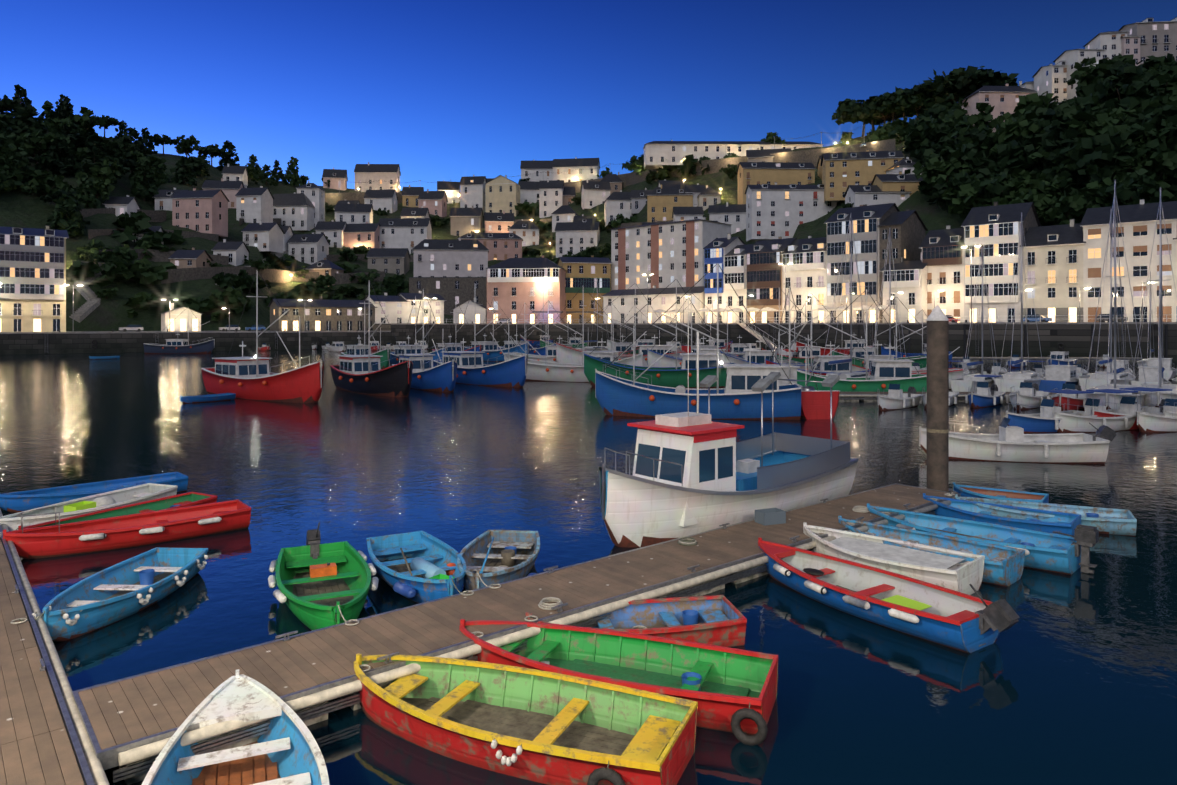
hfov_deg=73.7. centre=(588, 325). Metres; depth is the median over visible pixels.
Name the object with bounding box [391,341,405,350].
small dock boats
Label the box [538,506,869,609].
pontoon gear
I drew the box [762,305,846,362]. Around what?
fishing boat
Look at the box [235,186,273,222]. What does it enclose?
hill house
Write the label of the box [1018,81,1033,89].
hill house
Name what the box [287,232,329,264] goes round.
hill house
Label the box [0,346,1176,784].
harbour water
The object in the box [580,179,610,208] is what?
hill house
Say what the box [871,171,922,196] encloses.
hill house
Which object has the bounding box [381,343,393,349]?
small dock boats
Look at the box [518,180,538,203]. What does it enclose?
hill house
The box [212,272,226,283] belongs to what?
broad tree
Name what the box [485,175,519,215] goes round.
hill house
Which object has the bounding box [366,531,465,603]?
blue rowboat
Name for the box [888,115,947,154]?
broad tree
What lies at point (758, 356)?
fishing boat
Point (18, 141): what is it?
broad tree
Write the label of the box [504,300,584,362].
fishing boat
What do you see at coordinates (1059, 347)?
quay bollards ladders tyres
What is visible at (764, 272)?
building
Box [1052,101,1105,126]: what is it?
broad tree
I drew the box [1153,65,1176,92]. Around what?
broad tree
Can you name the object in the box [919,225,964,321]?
building
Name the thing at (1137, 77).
broad tree
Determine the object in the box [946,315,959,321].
parked car
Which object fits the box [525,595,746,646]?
old rowboat
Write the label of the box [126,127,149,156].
conifer tree
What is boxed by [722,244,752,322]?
building
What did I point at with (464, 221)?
hill house
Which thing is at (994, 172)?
broad tree
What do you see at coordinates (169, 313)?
quay lamp
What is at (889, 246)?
sailboat
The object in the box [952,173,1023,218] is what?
broad tree
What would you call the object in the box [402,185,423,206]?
hill house
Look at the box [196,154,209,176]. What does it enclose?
conifer tree
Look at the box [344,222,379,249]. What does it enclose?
hill house
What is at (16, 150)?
conifer tree
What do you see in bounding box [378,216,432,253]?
hill house
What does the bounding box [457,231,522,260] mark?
hill house
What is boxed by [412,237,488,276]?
hill house
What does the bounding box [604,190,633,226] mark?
hill house
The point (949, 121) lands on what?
broad tree
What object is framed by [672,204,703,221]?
hill house
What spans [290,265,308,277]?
broad tree
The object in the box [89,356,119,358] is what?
blue skiff
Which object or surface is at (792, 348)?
sailboat
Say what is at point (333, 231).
hill house
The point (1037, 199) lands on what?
broad tree
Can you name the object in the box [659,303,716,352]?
fishing boat
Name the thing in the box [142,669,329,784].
blue white rowboat
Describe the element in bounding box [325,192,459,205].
ridge road wall
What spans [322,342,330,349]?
small dock boats
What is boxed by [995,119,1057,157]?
broad tree
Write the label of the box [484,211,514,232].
hill house
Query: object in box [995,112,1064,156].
broad tree
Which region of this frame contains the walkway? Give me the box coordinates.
[0,510,109,784]
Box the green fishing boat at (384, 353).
[341,301,390,368]
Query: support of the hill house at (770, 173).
on the hillside terrain
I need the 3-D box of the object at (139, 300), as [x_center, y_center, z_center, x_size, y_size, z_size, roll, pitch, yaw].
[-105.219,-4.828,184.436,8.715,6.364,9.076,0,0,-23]
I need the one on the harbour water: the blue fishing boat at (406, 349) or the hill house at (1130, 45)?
the blue fishing boat at (406, 349)
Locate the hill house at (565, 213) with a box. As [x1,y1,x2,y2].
[552,203,578,231]
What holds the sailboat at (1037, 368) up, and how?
on the harbour water
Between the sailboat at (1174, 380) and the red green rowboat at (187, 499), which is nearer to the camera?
the red green rowboat at (187, 499)
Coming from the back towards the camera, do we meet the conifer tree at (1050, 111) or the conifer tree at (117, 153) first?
the conifer tree at (117, 153)
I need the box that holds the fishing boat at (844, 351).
[796,304,872,354]
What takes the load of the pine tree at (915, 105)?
on the hillside terrain
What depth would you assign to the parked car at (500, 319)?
208.01 m
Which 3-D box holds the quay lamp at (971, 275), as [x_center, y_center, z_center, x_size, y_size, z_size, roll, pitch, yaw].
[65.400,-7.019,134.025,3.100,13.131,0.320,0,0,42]
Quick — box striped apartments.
[609,217,730,290]
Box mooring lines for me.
[0,484,954,703]
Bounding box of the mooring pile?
[922,305,958,493]
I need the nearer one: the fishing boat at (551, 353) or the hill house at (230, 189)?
the fishing boat at (551, 353)
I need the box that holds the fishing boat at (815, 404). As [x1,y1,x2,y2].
[770,286,839,419]
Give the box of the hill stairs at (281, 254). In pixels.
[215,250,287,285]
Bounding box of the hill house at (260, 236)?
[241,220,284,253]
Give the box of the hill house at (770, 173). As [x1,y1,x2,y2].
[736,161,815,203]
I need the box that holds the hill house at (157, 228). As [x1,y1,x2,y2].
[132,226,163,244]
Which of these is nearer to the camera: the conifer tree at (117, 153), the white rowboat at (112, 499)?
the white rowboat at (112, 499)
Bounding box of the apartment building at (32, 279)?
[0,225,68,331]
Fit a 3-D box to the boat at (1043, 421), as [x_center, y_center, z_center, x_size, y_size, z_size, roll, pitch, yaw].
[22.839,4.338,38.551,5.962,2.168,2.250,0,0,-19]
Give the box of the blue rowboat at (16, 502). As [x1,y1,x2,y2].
[0,472,187,512]
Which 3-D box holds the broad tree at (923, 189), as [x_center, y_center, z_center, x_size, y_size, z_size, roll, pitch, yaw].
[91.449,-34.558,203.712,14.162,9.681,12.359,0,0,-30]
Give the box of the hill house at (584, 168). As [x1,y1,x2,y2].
[552,157,599,182]
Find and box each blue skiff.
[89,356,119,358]
[180,393,235,402]
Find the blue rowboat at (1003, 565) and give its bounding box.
[838,516,1024,586]
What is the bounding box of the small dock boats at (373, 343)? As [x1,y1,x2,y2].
[370,341,379,350]
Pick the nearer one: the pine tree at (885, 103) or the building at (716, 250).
the building at (716, 250)
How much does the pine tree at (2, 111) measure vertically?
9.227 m
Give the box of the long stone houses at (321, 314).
[267,296,377,330]
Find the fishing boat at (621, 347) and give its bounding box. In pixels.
[571,303,646,353]
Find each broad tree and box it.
[0,112,15,129]
[0,133,24,155]
[0,143,23,164]
[19,131,56,163]
[20,169,75,195]
[42,118,76,134]
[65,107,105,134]
[75,159,120,182]
[77,147,111,164]
[78,251,100,257]
[78,253,106,262]
[81,179,114,199]
[95,287,118,298]
[127,150,166,169]
[129,169,171,187]
[170,156,207,177]
[174,135,201,157]
[209,262,222,266]
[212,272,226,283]
[222,269,250,282]
[245,259,270,271]
[246,165,261,183]
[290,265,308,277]
[300,174,309,184]
[304,274,336,291]
[337,249,357,261]
[357,288,381,299]
[541,236,555,247]
[562,251,576,256]
[596,167,612,177]
[632,154,643,161]
[719,164,737,180]
[723,153,740,157]
[761,132,780,142]
[776,139,786,143]
[837,131,854,143]
[841,203,853,207]
[866,123,892,137]
[886,117,908,128]
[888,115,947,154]
[893,134,904,143]
[902,118,944,157]
[904,156,971,196]
[917,107,955,119]
[918,178,948,206]
[923,146,955,162]
[926,172,990,208]
[927,123,969,144]
[932,93,964,108]
[935,115,963,133]
[938,98,967,119]
[939,143,991,171]
[941,174,979,214]
[943,124,992,147]
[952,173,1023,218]
[954,103,997,137]
[959,165,993,172]
[961,132,997,158]
[965,137,998,159]
[967,165,998,178]
[971,123,1000,143]
[983,188,1036,208]
[988,168,1028,184]
[995,91,1058,122]
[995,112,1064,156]
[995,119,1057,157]
[995,135,1045,173]
[1004,169,1068,190]
[1008,166,1067,196]
[1009,188,1054,219]
[1010,172,1063,197]
[1012,190,1051,223]
[1028,142,1072,169]
[1030,95,1093,120]
[1036,190,1086,224]
[1042,142,1088,170]
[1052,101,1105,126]
[1055,149,1084,186]
[1057,130,1149,186]
[1062,95,1105,122]
[1065,112,1118,142]
[1067,53,1134,85]
[1067,64,1164,104]
[1071,57,1108,84]
[1072,123,1151,161]
[1075,83,1088,97]
[1078,178,1158,216]
[1079,176,1122,208]
[1083,156,1147,184]
[1084,186,1112,205]
[1086,109,1130,128]
[1089,69,1152,84]
[1095,107,1127,123]
[1099,84,1150,109]
[1108,107,1135,123]
[1123,111,1176,150]
[1131,90,1176,112]
[1132,121,1176,149]
[1133,145,1176,191]
[1137,53,1176,71]
[1142,103,1176,127]
[1147,56,1173,74]
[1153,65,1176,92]
[1159,190,1176,201]
[1167,78,1176,93]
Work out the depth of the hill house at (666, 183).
302.13 m
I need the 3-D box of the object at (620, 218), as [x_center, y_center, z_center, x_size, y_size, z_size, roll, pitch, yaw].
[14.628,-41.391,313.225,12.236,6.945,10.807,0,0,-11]
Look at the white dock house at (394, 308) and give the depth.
190.88 m
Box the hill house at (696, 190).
[682,183,705,206]
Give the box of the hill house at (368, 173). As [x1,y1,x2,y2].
[354,162,400,192]
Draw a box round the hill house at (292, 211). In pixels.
[273,192,314,230]
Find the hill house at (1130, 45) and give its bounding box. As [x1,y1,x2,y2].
[1121,36,1140,65]
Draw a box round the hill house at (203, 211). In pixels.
[170,188,229,236]
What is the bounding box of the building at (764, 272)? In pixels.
[744,237,796,322]
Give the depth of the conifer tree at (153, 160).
282.54 m
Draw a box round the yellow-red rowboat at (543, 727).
[354,653,697,784]
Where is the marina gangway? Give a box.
[737,318,793,352]
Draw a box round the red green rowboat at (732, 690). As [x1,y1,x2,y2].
[459,619,777,745]
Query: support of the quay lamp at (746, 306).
on the quay wall and promenade at (1075, 338)
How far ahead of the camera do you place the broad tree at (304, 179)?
402.89 m
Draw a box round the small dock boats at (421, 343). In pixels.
[418,341,427,348]
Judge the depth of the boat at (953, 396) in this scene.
49.91 m
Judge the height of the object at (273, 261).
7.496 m
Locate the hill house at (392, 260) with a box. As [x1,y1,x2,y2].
[366,246,410,274]
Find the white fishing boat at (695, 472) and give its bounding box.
[599,299,858,547]
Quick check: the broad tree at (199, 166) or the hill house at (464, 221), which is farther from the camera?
the hill house at (464, 221)
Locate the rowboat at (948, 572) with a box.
[803,522,984,594]
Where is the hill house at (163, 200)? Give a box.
[153,187,188,210]
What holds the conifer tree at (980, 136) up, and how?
on the hillside terrain
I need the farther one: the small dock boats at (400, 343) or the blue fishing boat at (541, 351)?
the small dock boats at (400, 343)
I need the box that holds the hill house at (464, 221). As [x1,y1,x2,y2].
[449,206,483,236]
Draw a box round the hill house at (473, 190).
[459,175,486,215]
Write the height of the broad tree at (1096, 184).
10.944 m
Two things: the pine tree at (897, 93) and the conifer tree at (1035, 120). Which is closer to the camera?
the conifer tree at (1035, 120)
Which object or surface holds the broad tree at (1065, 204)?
on the hillside terrain
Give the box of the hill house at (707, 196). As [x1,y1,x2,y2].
[697,185,721,210]
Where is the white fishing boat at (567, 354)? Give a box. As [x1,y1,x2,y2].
[556,283,685,366]
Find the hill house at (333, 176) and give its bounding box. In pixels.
[322,168,347,190]
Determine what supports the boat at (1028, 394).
on the harbour water
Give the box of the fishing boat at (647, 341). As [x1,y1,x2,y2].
[607,305,675,351]
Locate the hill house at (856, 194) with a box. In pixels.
[843,183,911,206]
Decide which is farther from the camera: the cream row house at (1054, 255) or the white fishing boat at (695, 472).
the cream row house at (1054, 255)
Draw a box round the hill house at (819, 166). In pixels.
[816,156,821,179]
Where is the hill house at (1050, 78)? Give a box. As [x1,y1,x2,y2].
[1032,61,1066,101]
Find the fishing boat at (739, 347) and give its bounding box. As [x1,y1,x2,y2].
[701,305,753,357]
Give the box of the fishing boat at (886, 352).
[881,309,951,362]
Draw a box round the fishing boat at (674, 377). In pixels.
[584,279,734,387]
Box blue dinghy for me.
[953,482,1048,502]
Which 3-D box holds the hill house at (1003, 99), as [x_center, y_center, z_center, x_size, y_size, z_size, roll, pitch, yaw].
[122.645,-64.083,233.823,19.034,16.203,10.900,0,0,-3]
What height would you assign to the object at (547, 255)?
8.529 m
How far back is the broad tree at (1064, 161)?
173.18 m
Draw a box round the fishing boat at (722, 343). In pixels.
[681,309,732,352]
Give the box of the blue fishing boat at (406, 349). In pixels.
[390,296,447,366]
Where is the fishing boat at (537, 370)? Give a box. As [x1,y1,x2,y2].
[520,286,642,381]
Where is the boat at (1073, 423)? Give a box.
[1053,389,1148,432]
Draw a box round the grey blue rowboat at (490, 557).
[445,530,539,590]
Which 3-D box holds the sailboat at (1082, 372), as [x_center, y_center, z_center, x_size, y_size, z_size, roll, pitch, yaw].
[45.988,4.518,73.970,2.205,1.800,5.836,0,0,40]
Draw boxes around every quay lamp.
[63,284,81,331]
[161,299,178,331]
[221,308,229,330]
[304,300,311,330]
[746,295,753,322]
[779,263,791,322]
[846,293,853,322]
[894,292,902,321]
[962,245,980,321]
[1079,288,1090,321]
[1142,282,1154,321]
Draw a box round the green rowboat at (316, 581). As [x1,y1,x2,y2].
[268,522,378,630]
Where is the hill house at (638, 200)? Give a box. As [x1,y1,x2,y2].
[630,188,651,213]
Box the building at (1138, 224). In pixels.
[1080,199,1176,321]
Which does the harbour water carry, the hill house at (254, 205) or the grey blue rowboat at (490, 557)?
the grey blue rowboat at (490, 557)
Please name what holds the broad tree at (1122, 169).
on the hillside terrain
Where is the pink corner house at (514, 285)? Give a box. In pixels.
[485,255,565,322]
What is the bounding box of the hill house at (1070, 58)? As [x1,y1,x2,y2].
[1053,49,1105,99]
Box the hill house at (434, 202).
[417,189,447,216]
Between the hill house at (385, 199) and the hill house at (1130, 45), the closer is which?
the hill house at (1130, 45)
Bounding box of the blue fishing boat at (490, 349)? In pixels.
[464,298,528,361]
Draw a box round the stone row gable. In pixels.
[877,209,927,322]
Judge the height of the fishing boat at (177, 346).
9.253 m
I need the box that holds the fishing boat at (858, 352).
[831,300,926,368]
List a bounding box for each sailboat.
[575,279,608,350]
[666,342,686,350]
[745,343,760,349]
[777,352,797,362]
[783,343,796,351]
[820,213,869,376]
[868,228,905,379]
[912,363,926,370]
[949,247,1000,391]
[949,360,969,375]
[958,356,976,369]
[983,363,1007,374]
[992,212,1044,391]
[1006,355,1027,367]
[1027,361,1044,375]
[1073,364,1089,375]
[1077,209,1135,390]
[1085,180,1146,409]
[1097,354,1109,367]
[1131,187,1176,407]
[1137,272,1163,366]
[1162,401,1176,416]
[1172,371,1176,383]
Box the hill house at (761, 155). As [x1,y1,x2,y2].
[746,148,790,161]
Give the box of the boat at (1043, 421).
[1006,390,1096,432]
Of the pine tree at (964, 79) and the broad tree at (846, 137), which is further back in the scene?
the broad tree at (846, 137)
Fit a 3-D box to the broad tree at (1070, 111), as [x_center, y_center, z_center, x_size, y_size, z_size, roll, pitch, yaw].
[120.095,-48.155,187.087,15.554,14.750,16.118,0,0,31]
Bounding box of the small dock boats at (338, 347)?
[327,342,345,351]
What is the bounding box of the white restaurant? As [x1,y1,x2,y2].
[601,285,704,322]
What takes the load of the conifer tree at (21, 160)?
on the hillside terrain
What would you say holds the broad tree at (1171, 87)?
on the hillside terrain
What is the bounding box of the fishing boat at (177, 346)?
[143,307,214,353]
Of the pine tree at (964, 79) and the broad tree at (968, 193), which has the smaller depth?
the broad tree at (968, 193)
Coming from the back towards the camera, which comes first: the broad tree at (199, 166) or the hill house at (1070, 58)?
the broad tree at (199, 166)
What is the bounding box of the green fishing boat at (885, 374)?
[787,289,926,391]
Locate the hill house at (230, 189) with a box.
[201,178,243,207]
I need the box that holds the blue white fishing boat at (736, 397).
[595,263,800,419]
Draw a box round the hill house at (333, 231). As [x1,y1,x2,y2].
[314,220,346,247]
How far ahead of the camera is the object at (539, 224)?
341.05 m
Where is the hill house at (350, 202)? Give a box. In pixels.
[334,199,360,209]
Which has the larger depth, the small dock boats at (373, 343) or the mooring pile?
the small dock boats at (373, 343)
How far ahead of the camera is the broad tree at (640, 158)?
348.50 m
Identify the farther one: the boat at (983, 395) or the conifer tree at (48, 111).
the conifer tree at (48, 111)
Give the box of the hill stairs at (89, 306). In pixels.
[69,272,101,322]
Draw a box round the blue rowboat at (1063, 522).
[923,493,1080,534]
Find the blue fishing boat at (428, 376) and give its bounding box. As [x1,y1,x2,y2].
[392,289,457,391]
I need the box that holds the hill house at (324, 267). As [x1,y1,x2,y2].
[304,258,343,286]
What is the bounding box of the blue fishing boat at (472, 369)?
[433,284,527,386]
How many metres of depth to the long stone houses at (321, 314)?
181.22 m
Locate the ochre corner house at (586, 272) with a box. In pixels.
[557,255,611,322]
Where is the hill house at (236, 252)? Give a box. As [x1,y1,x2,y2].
[211,239,250,265]
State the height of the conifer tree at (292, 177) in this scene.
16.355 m
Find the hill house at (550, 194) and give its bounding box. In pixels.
[538,178,564,217]
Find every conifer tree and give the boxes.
[1,137,19,164]
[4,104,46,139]
[7,84,37,119]
[8,151,39,192]
[37,100,53,128]
[46,190,89,228]
[47,185,82,218]
[49,134,80,169]
[51,194,84,236]
[51,203,85,232]
[52,94,70,123]
[54,103,73,122]
[72,174,101,208]
[107,136,123,159]
[114,120,127,139]
[118,132,135,161]
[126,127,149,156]
[130,161,158,201]
[140,127,157,153]
[147,155,169,183]
[171,156,196,185]
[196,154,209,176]
[215,140,239,170]
[245,154,261,176]
[259,164,278,185]
[270,160,284,180]
[282,156,302,185]
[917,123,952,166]
[933,141,973,208]
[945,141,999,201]
[963,127,986,143]
[982,166,1014,205]
[1020,118,1044,151]
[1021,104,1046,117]
[1031,140,1065,173]
[1032,108,1074,150]
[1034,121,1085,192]
[1039,167,1081,223]
[1080,165,1114,194]
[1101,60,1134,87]
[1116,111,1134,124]
[1121,168,1164,204]
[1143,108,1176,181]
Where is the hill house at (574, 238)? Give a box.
[555,220,600,257]
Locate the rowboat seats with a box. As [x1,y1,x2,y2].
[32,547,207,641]
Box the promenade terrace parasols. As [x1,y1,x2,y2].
[532,305,895,322]
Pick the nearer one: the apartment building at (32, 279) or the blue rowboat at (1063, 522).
the blue rowboat at (1063, 522)
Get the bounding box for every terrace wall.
[72,260,134,280]
[80,208,165,221]
[88,229,218,241]
[99,249,229,264]
[160,266,385,284]
[239,218,280,225]
[326,254,413,262]
[514,218,551,223]
[610,220,672,228]
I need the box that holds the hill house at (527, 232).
[509,219,539,246]
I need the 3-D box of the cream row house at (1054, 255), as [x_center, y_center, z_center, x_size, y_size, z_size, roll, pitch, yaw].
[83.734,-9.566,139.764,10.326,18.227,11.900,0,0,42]
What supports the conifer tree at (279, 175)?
on the hillside terrain
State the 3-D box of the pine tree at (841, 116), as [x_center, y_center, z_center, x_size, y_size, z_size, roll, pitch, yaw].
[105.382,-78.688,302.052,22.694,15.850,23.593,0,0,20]
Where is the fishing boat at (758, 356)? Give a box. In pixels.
[720,288,836,369]
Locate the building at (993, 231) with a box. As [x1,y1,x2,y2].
[961,201,1040,321]
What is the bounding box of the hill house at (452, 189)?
[437,180,459,203]
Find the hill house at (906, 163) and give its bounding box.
[885,157,920,174]
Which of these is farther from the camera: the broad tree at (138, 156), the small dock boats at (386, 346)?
the broad tree at (138, 156)
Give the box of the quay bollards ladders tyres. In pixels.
[45,319,1125,356]
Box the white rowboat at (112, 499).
[0,483,177,530]
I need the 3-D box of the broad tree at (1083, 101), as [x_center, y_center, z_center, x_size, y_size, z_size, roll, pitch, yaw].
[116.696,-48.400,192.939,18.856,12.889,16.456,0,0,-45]
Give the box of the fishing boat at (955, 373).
[844,296,963,382]
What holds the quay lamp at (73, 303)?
on the quay wall and promenade at (1075, 338)
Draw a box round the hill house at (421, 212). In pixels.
[400,206,429,217]
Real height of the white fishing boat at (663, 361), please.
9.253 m
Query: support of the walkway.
on the harbour water
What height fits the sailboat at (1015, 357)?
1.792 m
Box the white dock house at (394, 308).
[363,292,408,323]
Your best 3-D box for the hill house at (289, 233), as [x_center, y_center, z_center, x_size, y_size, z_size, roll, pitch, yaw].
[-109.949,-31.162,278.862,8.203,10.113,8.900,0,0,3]
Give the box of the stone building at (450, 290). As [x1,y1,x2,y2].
[409,277,486,315]
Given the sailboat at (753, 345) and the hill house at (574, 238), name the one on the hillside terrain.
the hill house at (574, 238)
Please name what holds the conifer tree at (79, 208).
on the hillside terrain
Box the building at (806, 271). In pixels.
[781,235,826,322]
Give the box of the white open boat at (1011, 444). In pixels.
[919,417,1116,463]
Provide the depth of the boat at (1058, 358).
95.87 m
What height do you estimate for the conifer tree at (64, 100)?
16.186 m
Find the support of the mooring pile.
in the harbour water
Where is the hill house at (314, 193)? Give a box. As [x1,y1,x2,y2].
[296,181,325,227]
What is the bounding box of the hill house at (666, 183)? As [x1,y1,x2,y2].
[657,179,683,186]
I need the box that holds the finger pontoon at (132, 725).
[72,483,960,784]
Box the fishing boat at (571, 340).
[540,313,586,347]
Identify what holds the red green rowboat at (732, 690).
on the harbour water
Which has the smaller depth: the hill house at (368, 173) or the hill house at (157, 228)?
the hill house at (157, 228)
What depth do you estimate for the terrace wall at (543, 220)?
352.00 m
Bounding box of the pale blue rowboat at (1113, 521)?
[955,494,1136,535]
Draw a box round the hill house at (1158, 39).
[1118,17,1176,63]
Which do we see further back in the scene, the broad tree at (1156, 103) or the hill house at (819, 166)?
the hill house at (819, 166)
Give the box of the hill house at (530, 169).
[520,160,552,181]
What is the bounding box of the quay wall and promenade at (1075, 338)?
[0,315,1176,361]
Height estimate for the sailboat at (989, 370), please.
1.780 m
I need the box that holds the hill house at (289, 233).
[280,226,293,250]
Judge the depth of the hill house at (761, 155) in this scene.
303.47 m
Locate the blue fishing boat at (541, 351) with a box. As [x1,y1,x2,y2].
[498,303,558,355]
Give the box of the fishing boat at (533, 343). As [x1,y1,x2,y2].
[520,320,552,345]
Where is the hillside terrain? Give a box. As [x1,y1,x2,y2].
[0,100,1176,330]
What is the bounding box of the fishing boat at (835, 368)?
[765,294,870,375]
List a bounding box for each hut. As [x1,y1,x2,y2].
[160,303,202,331]
[453,297,486,322]
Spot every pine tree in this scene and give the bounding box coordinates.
[0,95,23,113]
[0,106,4,113]
[91,115,123,136]
[146,134,178,155]
[197,144,229,166]
[832,98,871,137]
[845,96,892,129]
[850,97,906,125]
[861,88,919,122]
[869,88,920,126]
[879,98,922,120]
[890,85,954,102]
[891,92,938,115]
[895,82,932,95]
[911,70,965,96]
[928,66,1016,96]
[937,66,1018,94]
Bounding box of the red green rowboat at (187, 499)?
[18,492,217,529]
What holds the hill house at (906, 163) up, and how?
on the hillside terrain
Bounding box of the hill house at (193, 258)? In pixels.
[168,247,212,268]
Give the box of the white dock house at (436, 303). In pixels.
[397,290,445,322]
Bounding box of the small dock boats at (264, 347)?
[258,343,270,350]
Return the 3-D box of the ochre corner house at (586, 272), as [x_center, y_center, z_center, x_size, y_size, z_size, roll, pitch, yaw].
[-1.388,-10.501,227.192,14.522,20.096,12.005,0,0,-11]
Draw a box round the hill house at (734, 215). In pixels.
[708,202,745,233]
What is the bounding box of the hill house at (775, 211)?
[745,182,836,241]
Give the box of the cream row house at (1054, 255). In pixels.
[1020,219,1085,321]
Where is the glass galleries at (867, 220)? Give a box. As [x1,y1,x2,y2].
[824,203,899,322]
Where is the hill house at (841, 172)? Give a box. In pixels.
[821,150,903,201]
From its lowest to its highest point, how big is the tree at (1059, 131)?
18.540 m
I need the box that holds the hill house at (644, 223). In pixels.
[642,220,663,224]
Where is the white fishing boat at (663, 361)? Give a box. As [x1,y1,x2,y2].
[647,293,748,366]
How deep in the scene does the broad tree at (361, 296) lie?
229.95 m
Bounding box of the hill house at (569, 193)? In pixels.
[560,187,575,204]
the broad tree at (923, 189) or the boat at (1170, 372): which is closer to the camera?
the boat at (1170, 372)
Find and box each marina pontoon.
[839,392,1107,401]
[952,357,1140,360]
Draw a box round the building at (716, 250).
[702,233,745,322]
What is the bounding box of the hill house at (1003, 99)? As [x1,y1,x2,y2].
[962,83,1036,131]
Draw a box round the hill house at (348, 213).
[334,202,373,223]
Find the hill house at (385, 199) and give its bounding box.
[363,188,398,212]
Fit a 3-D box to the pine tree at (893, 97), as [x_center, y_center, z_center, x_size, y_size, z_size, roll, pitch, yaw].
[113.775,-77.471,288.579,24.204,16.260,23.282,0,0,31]
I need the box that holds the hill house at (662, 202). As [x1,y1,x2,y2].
[646,184,693,221]
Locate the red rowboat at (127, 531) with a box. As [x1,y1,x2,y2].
[3,499,250,558]
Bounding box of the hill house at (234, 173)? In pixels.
[221,163,248,186]
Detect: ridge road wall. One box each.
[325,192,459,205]
[564,168,657,192]
[668,139,894,176]
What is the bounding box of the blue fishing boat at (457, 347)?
[432,300,482,351]
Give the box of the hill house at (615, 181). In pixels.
[599,172,622,194]
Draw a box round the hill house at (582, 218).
[573,214,596,221]
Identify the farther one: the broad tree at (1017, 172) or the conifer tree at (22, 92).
the conifer tree at (22, 92)
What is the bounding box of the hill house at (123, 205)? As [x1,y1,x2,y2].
[103,195,141,216]
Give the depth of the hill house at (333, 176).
407.38 m
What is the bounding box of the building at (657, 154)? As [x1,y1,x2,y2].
[643,140,823,168]
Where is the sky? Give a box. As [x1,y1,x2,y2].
[0,0,1176,190]
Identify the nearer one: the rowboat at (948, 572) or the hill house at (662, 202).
the rowboat at (948, 572)
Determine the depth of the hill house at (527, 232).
325.06 m
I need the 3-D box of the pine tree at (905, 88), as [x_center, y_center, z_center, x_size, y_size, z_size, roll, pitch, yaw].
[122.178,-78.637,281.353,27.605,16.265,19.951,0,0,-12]
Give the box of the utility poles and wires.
[339,126,861,192]
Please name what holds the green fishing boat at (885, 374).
on the harbour water
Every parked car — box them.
[119,325,142,331]
[219,325,239,330]
[245,325,265,330]
[495,318,509,322]
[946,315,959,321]
[1023,314,1051,321]
[1096,314,1127,321]
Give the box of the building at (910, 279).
[880,257,927,322]
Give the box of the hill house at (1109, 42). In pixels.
[1083,31,1128,58]
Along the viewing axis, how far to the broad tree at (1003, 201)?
173.01 m

